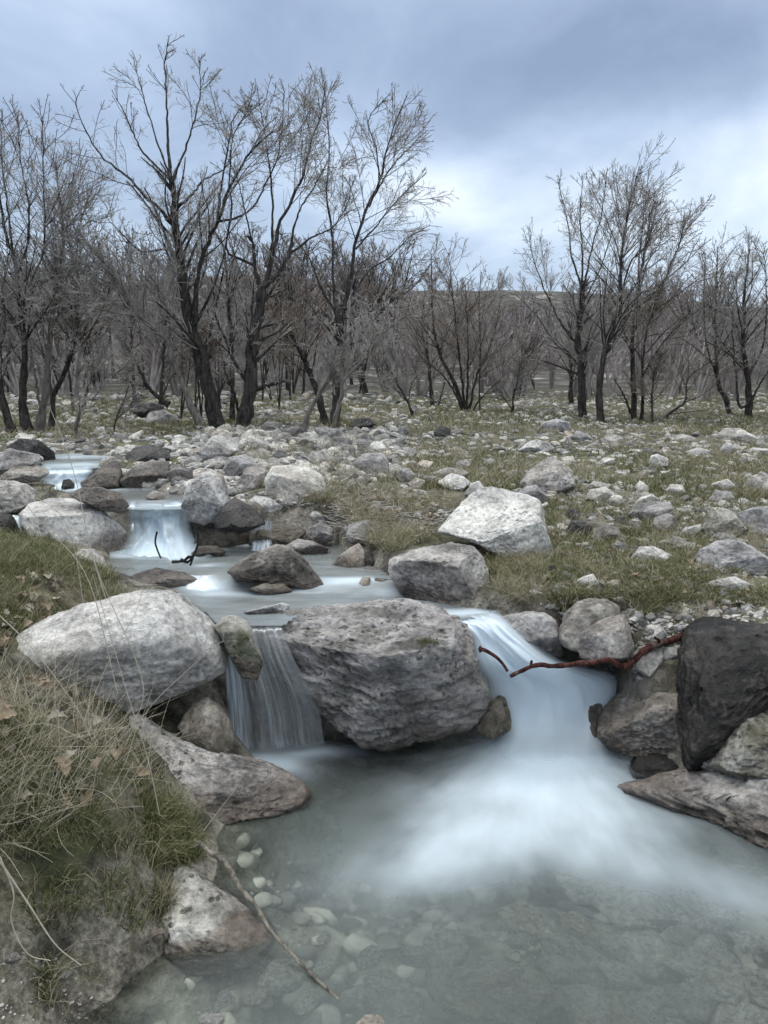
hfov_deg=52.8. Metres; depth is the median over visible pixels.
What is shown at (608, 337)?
bare tree
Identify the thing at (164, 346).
bare tree
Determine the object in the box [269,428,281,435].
stone
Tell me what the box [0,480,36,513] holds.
rock
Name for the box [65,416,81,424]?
boulder
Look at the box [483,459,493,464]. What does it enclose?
stone
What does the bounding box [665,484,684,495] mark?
rock
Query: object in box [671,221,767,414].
bare tree
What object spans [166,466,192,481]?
rock
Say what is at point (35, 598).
fallen leaf
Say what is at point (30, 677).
fallen leaf
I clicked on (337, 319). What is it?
bare tree
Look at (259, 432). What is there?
stone
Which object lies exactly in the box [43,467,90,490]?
waterfall
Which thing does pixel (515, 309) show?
bare tree
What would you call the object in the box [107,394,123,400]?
boulder
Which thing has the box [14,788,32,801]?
fallen leaf
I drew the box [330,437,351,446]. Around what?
stone
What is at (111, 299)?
bare tree
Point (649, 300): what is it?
bare tree
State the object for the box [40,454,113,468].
water
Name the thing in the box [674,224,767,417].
bare tree
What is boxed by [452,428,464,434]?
rock
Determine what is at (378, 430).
rock
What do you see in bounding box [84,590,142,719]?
grass stalk
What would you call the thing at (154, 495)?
rock
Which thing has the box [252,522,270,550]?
waterfall
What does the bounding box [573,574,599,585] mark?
rock
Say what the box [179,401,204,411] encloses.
boulder
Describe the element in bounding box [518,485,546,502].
rock
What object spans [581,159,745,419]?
bare tree
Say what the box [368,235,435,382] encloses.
bare tree
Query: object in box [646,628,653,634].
stone
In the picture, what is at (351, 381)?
bare tree
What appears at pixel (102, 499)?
rock
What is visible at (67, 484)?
rock
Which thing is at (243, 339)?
bare tree
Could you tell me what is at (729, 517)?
boulder
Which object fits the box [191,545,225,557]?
rock
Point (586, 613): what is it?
boulder
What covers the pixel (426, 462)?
rock
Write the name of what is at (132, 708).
grass stalk
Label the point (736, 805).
boulder
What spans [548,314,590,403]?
bare tree
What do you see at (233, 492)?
stone
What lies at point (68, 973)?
stone
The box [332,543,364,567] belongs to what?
rock
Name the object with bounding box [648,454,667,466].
rock
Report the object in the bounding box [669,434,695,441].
rock
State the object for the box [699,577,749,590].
rock
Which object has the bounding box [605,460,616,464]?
stone
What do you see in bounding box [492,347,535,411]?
bare tree
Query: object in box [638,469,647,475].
stone
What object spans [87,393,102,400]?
boulder
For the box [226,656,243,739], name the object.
waterfall
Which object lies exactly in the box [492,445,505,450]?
rock
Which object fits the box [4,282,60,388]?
bare tree
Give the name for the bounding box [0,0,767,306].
sky
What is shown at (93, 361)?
bare tree
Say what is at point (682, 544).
rock
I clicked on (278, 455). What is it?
stone
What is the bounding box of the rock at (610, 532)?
[592,525,621,539]
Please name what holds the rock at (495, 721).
in the water at (472, 881)
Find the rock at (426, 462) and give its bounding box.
[419,460,432,468]
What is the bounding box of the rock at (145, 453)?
[125,445,169,461]
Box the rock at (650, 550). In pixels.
[631,546,670,561]
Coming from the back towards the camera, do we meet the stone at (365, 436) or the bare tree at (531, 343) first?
the bare tree at (531, 343)
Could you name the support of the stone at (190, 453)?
on the ground at (128, 964)
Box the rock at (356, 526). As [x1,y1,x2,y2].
[346,520,379,543]
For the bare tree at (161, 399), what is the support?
on the ground at (128, 964)
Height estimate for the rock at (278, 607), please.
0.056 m
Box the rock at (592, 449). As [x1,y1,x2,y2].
[584,448,602,451]
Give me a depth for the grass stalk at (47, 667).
1.77 m
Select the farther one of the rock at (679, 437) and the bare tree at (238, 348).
the bare tree at (238, 348)
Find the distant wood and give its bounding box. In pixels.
[1,258,767,373]
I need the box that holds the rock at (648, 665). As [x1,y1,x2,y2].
[631,644,662,676]
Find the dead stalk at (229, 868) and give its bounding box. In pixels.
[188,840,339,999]
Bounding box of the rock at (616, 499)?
[607,494,623,505]
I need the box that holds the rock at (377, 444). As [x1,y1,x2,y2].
[367,441,387,452]
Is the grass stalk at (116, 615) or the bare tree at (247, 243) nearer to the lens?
the grass stalk at (116, 615)
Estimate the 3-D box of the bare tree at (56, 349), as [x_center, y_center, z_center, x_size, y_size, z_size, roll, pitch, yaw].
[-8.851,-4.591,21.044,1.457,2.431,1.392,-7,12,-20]
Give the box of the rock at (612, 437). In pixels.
[599,434,623,443]
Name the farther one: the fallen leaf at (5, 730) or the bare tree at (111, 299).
the bare tree at (111, 299)
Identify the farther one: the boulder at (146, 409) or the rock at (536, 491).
the boulder at (146, 409)
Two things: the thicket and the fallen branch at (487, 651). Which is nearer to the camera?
the fallen branch at (487, 651)
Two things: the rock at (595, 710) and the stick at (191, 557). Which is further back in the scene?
the stick at (191, 557)
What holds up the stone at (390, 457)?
on the ground at (128, 964)
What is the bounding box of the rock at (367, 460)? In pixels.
[354,453,388,472]
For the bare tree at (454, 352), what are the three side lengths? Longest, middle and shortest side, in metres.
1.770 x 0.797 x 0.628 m
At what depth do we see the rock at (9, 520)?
4.05 m
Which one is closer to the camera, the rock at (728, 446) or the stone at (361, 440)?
the stone at (361, 440)
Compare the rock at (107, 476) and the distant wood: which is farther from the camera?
the distant wood
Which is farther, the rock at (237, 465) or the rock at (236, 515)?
the rock at (237, 465)
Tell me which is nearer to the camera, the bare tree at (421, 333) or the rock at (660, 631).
the rock at (660, 631)
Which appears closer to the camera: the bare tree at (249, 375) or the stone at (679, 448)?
the stone at (679, 448)
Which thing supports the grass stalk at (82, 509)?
on the ground at (128, 964)
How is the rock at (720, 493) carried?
on the ground at (128, 964)
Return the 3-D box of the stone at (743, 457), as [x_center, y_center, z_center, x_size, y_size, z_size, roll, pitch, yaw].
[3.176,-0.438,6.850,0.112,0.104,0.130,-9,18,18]
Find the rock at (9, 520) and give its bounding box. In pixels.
[0,512,19,533]
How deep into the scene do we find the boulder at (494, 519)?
3.73 m
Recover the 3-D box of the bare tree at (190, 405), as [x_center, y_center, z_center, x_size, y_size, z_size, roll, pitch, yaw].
[-2.974,-2.361,8.746,1.852,2.743,1.554,0,9,0]
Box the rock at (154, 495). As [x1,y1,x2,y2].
[145,491,165,499]
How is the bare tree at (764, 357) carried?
on the ground at (128, 964)
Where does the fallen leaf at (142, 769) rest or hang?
on the ground at (128, 964)
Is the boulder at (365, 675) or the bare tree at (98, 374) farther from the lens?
the bare tree at (98, 374)
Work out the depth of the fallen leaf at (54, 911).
1.81 m
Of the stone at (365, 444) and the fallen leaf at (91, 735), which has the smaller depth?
the fallen leaf at (91, 735)
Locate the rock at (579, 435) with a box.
[570,430,594,440]
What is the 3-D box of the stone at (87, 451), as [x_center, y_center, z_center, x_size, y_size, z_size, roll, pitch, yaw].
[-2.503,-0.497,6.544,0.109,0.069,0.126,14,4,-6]
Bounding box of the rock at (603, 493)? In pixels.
[586,486,614,501]
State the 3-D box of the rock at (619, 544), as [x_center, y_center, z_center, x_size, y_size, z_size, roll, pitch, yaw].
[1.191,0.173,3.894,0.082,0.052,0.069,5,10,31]
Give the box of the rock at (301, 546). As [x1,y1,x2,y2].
[286,539,328,553]
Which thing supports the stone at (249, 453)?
on the ground at (128, 964)
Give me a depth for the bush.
12.45 m
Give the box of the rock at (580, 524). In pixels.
[566,520,592,535]
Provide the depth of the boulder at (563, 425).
9.53 m
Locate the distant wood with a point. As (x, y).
(116, 341)
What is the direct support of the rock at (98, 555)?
on the ground at (128, 964)
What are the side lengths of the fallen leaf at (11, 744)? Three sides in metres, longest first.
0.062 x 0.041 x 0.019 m
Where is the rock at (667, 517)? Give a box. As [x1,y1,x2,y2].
[652,513,675,530]
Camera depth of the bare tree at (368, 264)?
25.33 m
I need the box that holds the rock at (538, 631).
[499,611,562,659]
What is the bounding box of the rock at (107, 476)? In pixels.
[80,462,121,488]
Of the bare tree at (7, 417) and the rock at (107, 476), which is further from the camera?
the bare tree at (7, 417)
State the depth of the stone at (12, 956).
1.71 m
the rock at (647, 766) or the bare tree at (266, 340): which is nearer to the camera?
the rock at (647, 766)
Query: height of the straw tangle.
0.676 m
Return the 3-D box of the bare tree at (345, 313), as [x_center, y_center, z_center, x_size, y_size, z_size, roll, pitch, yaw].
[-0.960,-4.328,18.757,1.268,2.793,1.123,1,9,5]
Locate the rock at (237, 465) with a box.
[223,454,257,475]
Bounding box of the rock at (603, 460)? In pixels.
[595,457,614,466]
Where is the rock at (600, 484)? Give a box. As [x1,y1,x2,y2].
[585,481,611,488]
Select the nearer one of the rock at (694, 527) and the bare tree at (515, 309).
the rock at (694, 527)
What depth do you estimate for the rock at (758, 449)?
7.63 m
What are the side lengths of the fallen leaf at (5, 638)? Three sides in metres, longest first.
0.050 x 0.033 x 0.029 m
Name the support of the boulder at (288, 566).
in the water at (229, 595)
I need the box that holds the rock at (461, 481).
[439,473,470,490]
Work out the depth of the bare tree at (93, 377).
19.65 m
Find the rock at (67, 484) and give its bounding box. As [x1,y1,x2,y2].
[61,479,74,489]
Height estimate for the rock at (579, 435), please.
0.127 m
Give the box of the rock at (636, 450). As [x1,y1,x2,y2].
[629,449,641,453]
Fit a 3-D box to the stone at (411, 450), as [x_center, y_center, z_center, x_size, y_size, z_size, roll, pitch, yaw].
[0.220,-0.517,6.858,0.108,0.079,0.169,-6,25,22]
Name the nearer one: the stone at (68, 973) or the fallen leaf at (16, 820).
the stone at (68, 973)
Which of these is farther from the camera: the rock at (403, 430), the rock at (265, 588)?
the rock at (403, 430)
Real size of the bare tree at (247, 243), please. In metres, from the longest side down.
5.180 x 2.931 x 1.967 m
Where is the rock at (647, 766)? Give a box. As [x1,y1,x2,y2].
[628,753,678,777]
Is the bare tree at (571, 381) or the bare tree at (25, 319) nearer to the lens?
the bare tree at (571, 381)
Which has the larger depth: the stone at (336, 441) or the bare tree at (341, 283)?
the bare tree at (341, 283)
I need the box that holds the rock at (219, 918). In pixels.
[162,865,270,953]
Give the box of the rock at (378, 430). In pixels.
[373,429,384,434]
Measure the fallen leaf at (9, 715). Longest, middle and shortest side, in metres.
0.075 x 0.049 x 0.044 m
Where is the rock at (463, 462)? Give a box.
[455,460,469,467]
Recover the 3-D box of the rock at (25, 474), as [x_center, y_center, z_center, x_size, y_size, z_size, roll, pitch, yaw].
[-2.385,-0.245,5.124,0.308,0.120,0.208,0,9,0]
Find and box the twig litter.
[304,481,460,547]
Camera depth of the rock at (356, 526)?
4.09 m
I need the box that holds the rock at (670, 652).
[663,646,677,659]
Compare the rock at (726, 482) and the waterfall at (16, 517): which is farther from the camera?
the rock at (726, 482)
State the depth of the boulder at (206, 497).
4.25 m
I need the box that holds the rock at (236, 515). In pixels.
[213,497,264,533]
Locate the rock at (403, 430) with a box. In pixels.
[397,426,409,434]
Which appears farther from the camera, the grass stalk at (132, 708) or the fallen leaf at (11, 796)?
the fallen leaf at (11, 796)
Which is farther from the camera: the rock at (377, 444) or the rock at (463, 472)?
the rock at (377, 444)
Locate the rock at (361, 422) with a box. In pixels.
[349,418,375,428]
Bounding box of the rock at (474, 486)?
[464,481,483,495]
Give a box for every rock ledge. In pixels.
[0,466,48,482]
[193,522,250,547]
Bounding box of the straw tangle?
[0,612,205,880]
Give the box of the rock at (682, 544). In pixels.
[673,541,695,550]
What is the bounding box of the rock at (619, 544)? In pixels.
[612,541,627,549]
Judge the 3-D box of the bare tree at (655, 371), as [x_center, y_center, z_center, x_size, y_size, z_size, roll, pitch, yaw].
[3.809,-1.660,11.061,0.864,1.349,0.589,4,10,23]
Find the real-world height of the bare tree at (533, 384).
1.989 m
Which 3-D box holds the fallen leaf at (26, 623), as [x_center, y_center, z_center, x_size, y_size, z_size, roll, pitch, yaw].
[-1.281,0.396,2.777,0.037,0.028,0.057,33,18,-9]
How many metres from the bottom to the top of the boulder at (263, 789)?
0.415 m
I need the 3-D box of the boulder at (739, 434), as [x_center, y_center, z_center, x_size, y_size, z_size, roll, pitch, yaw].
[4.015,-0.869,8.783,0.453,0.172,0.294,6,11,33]
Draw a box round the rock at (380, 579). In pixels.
[374,578,391,581]
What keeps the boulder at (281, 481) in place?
on the ground at (128, 964)
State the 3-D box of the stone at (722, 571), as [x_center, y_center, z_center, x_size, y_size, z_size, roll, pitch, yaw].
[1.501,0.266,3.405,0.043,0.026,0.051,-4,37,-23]
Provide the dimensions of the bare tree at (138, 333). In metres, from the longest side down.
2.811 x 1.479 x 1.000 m
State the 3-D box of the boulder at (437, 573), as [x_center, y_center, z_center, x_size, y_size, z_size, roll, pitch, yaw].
[0.253,0.321,3.535,0.472,0.355,0.545,0,9,0]
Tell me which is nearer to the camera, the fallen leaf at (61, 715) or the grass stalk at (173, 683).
the grass stalk at (173, 683)
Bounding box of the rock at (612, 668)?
[603,663,619,673]
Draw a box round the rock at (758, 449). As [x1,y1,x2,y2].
[745,447,767,454]
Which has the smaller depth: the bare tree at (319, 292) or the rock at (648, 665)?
the rock at (648, 665)
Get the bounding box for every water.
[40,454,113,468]
[60,487,182,509]
[76,739,767,1023]
[109,541,501,625]
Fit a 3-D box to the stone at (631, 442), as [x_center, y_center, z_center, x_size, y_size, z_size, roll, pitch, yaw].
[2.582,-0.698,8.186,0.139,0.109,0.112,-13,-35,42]
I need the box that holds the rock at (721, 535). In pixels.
[710,532,736,540]
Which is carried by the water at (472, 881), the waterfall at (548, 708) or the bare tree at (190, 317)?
the waterfall at (548, 708)
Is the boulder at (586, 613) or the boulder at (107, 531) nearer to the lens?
the boulder at (586, 613)
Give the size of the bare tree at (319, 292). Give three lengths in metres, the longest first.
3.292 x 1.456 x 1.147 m
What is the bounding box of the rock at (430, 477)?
[423,476,437,481]
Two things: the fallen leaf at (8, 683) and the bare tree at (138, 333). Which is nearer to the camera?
the fallen leaf at (8, 683)
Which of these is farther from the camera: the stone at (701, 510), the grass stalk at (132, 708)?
the stone at (701, 510)
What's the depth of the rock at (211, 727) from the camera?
2.73 m
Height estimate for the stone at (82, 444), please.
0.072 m
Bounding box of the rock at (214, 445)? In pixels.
[201,433,239,458]
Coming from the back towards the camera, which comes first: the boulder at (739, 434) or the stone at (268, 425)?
the boulder at (739, 434)
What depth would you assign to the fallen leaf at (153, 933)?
1.96 m
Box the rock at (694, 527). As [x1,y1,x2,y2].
[680,524,701,536]
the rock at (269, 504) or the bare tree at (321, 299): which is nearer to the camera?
the rock at (269, 504)
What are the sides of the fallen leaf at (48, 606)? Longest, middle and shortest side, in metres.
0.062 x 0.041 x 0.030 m
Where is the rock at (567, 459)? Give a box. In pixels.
[562,456,574,462]
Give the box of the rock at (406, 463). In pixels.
[403,461,417,468]
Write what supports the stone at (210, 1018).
in the water at (472, 881)
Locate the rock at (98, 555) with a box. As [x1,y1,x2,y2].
[77,549,107,566]
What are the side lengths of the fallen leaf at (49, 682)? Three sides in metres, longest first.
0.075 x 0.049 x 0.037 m
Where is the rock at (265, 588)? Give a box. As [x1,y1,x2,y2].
[250,582,291,594]
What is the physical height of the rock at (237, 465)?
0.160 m
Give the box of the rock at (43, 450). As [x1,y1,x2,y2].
[6,438,55,459]
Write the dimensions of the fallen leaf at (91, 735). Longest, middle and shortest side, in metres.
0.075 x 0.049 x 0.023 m
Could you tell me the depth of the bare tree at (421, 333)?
13.71 m
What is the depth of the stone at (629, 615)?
3.12 m
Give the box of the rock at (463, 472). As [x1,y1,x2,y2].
[430,467,468,477]
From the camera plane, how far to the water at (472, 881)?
2.15 m
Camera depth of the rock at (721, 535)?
4.04 m
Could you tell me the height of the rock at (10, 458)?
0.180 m
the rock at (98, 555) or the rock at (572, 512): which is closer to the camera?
the rock at (98, 555)
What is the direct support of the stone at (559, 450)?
on the ground at (128, 964)
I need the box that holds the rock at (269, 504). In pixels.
[249,496,282,511]
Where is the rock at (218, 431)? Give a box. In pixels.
[211,428,231,436]
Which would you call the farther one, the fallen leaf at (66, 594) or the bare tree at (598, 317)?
the bare tree at (598, 317)
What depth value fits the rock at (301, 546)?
4.15 m
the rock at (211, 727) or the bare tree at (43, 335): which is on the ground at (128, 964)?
the bare tree at (43, 335)
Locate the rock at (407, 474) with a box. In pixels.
[396,468,415,481]
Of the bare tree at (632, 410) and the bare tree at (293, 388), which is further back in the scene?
the bare tree at (293, 388)
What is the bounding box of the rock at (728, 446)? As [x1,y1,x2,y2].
[721,443,736,452]
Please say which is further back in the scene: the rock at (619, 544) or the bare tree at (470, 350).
the bare tree at (470, 350)
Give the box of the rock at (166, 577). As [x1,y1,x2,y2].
[131,567,196,587]
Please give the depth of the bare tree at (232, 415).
10.24 m
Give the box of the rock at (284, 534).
[248,523,305,547]
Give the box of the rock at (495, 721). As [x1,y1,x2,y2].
[476,687,511,739]
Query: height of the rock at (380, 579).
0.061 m
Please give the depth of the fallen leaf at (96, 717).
2.43 m
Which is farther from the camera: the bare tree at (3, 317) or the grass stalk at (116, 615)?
the bare tree at (3, 317)
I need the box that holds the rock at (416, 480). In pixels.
[408,477,424,486]
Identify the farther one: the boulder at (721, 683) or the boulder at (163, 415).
the boulder at (163, 415)
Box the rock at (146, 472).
[119,460,169,487]
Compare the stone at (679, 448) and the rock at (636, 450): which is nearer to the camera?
the rock at (636, 450)
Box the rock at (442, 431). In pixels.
[433,426,450,436]
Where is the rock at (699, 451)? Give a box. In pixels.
[685,447,710,454]
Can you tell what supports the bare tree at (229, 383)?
on the ground at (128, 964)
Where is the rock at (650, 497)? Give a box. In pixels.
[635,494,658,503]
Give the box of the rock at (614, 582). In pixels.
[606,579,619,587]
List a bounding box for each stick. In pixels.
[154,532,160,557]
[172,533,198,565]
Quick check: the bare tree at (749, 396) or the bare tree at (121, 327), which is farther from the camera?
the bare tree at (121, 327)
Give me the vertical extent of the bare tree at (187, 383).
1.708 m
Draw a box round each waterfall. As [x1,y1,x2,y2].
[13,515,22,533]
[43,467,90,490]
[125,501,201,560]
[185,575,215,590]
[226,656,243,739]
[228,665,321,739]
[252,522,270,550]
[460,612,615,749]
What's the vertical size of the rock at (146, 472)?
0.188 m
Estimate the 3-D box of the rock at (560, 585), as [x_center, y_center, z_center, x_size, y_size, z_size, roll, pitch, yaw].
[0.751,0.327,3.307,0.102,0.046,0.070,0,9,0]
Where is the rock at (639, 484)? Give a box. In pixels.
[634,481,648,491]
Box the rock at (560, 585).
[548,583,569,590]
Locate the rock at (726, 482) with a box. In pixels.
[711,479,734,489]
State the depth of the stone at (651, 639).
3.00 m
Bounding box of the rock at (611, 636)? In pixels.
[578,614,633,660]
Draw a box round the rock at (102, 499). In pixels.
[70,487,128,512]
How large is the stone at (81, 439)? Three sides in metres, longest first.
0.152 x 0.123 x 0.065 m
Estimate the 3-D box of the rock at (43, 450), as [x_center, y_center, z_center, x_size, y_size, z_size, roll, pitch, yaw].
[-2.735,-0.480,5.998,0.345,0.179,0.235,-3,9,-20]
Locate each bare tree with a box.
[0,94,118,430]
[0,135,126,431]
[0,136,149,429]
[0,242,40,432]
[0,254,68,393]
[0,255,18,385]
[0,269,17,352]
[0,272,39,366]
[0,277,34,392]
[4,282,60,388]
[27,259,69,389]
[29,179,203,424]
[31,296,59,356]
[38,257,89,410]
[41,311,63,385]
[47,291,87,389]
[49,238,130,388]
[53,33,331,427]
[59,335,148,434]
[83,297,118,386]
[85,264,119,380]
[89,230,125,378]
[96,224,157,404]
[103,272,155,379]
[104,331,185,407]
[105,287,155,389]
[111,236,171,374]
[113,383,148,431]
[133,242,186,405]
[134,281,162,341]
[144,240,219,378]
[155,276,233,416]
[155,282,189,362]
[158,296,223,418]
[162,206,264,420]
[176,323,223,408]
[198,294,239,408]
[201,67,375,427]
[205,258,241,338]
[211,348,238,419]
[214,303,268,395]
[215,262,277,340]
[223,221,289,310]
[231,272,275,399]
[232,257,296,383]
[232,266,285,401]
[242,289,308,409]
[247,272,308,379]
[258,236,312,390]
[259,225,314,366]
[263,291,342,423]
[265,265,316,399]
[266,234,324,392]
[271,261,341,387]
[274,237,341,393]
[288,276,435,428]
[289,62,456,427]
[302,326,366,431]
[307,240,381,392]
[317,234,389,360]
[318,218,368,392]
[318,278,366,342]
[319,250,373,384]
[321,271,384,384]
[345,236,416,393]
[352,259,373,377]
[359,246,410,377]
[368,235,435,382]
[370,346,422,416]
[388,286,451,405]
[443,265,520,410]
[445,329,459,387]
[454,333,481,387]
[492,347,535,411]
[493,305,506,329]
[504,165,628,416]
[505,296,541,328]
[508,315,547,388]
[512,320,544,396]
[538,298,560,334]
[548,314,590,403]
[556,270,610,338]
[561,133,693,422]
[567,280,613,331]
[567,305,608,396]
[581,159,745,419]
[620,348,682,421]
[624,266,676,335]
[659,274,705,393]
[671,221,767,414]
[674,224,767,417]
[679,301,733,385]
[698,264,757,321]
[744,335,767,378]
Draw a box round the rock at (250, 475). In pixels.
[237,463,267,486]
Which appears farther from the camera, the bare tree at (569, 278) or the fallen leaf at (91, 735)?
the bare tree at (569, 278)
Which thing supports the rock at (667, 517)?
on the ground at (128, 964)
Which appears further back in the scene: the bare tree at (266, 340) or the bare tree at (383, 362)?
the bare tree at (266, 340)
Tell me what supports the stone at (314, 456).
on the ground at (128, 964)
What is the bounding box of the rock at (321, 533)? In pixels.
[305,522,333,544]
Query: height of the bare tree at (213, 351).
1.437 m
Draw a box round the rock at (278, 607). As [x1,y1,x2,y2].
[244,603,289,613]
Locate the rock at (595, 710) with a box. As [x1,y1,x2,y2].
[588,703,602,749]
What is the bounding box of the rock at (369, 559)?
[364,552,374,565]
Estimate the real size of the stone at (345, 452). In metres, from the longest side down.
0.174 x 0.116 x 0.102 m
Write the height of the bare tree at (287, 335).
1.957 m
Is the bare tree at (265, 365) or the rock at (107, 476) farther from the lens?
the bare tree at (265, 365)
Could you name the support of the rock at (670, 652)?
on the ground at (128, 964)
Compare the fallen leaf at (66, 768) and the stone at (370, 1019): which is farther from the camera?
the fallen leaf at (66, 768)
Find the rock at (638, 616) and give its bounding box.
[633,611,643,622]
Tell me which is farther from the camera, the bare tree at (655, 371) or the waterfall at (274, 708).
the bare tree at (655, 371)
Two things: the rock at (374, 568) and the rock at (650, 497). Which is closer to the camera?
the rock at (374, 568)
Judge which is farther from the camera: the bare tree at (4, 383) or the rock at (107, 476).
the bare tree at (4, 383)
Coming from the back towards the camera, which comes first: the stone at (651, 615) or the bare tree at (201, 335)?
the bare tree at (201, 335)
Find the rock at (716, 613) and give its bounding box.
[708,609,719,616]
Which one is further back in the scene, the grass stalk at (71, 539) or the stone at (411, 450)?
the stone at (411, 450)
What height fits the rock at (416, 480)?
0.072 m
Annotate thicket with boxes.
[0,282,767,400]
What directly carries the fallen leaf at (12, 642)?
on the ground at (128, 964)
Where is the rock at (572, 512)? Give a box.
[564,509,579,519]
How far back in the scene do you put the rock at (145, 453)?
5.80 m
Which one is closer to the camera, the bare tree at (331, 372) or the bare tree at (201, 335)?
the bare tree at (331, 372)
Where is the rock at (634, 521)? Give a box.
[628,519,640,526]
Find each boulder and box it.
[16,589,228,713]
[19,498,130,551]
[27,399,37,404]
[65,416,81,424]
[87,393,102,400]
[94,427,105,434]
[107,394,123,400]
[129,712,311,824]
[133,402,163,417]
[143,409,177,423]
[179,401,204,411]
[181,469,229,524]
[217,390,230,396]
[227,544,322,588]
[252,598,490,752]
[264,465,326,501]
[388,542,488,603]
[438,486,552,558]
[520,456,575,492]
[537,418,570,431]
[558,598,619,652]
[597,690,679,756]
[617,767,767,850]
[675,616,767,770]
[692,539,767,574]
[701,508,746,535]
[701,712,767,779]
[716,428,757,441]
[736,506,767,535]
[744,471,767,490]
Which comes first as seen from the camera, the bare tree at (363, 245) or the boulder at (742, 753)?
the boulder at (742, 753)
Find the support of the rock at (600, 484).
on the ground at (128, 964)
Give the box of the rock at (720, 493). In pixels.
[708,490,734,501]
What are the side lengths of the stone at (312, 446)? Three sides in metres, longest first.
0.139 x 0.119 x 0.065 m
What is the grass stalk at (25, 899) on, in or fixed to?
on the ground at (128, 964)
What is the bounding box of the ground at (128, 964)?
[0,276,767,1023]
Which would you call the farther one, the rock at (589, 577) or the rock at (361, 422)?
the rock at (361, 422)
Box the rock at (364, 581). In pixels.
[359,576,369,585]
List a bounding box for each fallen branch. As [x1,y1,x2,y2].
[478,646,508,671]
[509,632,682,677]
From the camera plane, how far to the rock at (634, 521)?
4.37 m
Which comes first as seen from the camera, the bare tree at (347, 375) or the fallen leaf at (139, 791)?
the fallen leaf at (139, 791)
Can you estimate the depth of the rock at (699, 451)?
7.46 m
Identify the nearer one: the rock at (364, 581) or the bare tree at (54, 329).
the rock at (364, 581)
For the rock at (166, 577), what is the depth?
3.60 m
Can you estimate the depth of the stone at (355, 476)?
5.19 m
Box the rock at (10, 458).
[0,448,39,473]
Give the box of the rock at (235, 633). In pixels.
[214,615,262,680]
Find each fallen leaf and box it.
[0,636,11,646]
[0,698,12,709]
[0,704,17,719]
[0,724,10,736]
[0,738,15,753]
[3,677,11,690]
[3,791,19,802]
[4,638,15,645]
[12,813,32,824]
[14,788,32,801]
[21,616,33,626]
[24,675,47,682]
[28,906,58,929]
[29,591,38,600]
[36,679,60,688]
[44,602,51,610]
[47,709,67,717]
[48,585,56,590]
[53,756,70,776]
[53,793,69,804]
[58,590,70,596]
[58,759,72,776]
[59,749,77,759]
[63,809,74,819]
[70,734,93,749]
[71,685,81,696]
[75,776,88,790]
[76,787,95,809]
[89,757,102,771]
[91,782,105,791]
[92,716,103,724]
[111,746,125,759]
[133,786,144,795]
[135,766,149,776]
[142,926,163,944]
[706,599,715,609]
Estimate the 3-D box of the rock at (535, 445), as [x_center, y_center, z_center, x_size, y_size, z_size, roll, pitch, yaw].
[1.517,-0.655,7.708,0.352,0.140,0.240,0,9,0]
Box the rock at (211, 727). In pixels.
[178,696,234,753]
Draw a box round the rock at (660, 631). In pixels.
[645,624,666,639]
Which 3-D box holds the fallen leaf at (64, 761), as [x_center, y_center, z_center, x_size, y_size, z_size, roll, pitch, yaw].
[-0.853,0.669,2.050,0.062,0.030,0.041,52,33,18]
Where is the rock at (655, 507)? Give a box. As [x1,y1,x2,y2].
[628,501,672,519]
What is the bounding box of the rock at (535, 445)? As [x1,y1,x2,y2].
[519,439,553,451]
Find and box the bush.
[391,231,514,409]
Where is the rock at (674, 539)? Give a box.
[656,537,686,545]
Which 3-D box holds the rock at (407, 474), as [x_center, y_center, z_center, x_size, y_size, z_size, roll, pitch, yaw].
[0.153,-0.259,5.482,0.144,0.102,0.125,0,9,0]
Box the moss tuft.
[411,636,439,649]
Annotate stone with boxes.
[3,951,21,962]
[57,971,72,979]
[73,437,85,442]
[80,442,90,446]
[82,448,92,454]
[171,475,187,482]
[187,447,202,456]
[197,1012,224,1023]
[227,428,237,431]
[228,488,242,495]
[240,487,251,491]
[245,452,259,456]
[248,443,260,449]
[252,431,263,435]
[260,421,280,430]
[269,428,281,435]
[271,437,279,441]
[271,452,290,458]
[273,447,290,452]
[281,426,303,436]
[294,437,313,446]
[300,454,311,462]
[306,444,320,448]
[307,451,326,461]
[314,427,340,437]
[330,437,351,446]
[331,456,343,462]
[334,450,350,456]
[337,443,355,455]
[348,473,358,478]
[352,439,367,443]
[356,442,370,448]
[356,1014,383,1023]
[361,432,370,440]
[386,454,397,461]
[404,448,415,454]
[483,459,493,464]
[556,448,565,452]
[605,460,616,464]
[620,611,633,622]
[623,440,634,446]
[637,619,648,627]
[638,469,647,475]
[645,612,654,619]
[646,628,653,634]
[649,637,658,647]
[671,446,681,450]
[675,615,681,620]
[678,495,689,500]
[698,508,707,513]
[720,568,730,574]
[738,455,747,462]
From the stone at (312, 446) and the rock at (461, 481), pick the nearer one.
the rock at (461, 481)
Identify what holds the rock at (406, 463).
on the ground at (128, 964)
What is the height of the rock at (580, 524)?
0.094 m
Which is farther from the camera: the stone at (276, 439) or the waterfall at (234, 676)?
the stone at (276, 439)
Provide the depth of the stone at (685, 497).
5.20 m
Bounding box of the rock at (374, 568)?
[365,567,379,569]
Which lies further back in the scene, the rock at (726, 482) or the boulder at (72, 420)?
the boulder at (72, 420)
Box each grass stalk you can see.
[0,615,92,740]
[0,856,50,960]
[0,861,80,965]
[5,478,117,694]
[7,486,83,601]
[19,514,143,731]
[50,408,105,596]
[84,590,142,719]
[92,574,159,814]
[139,641,223,721]
[203,772,243,830]

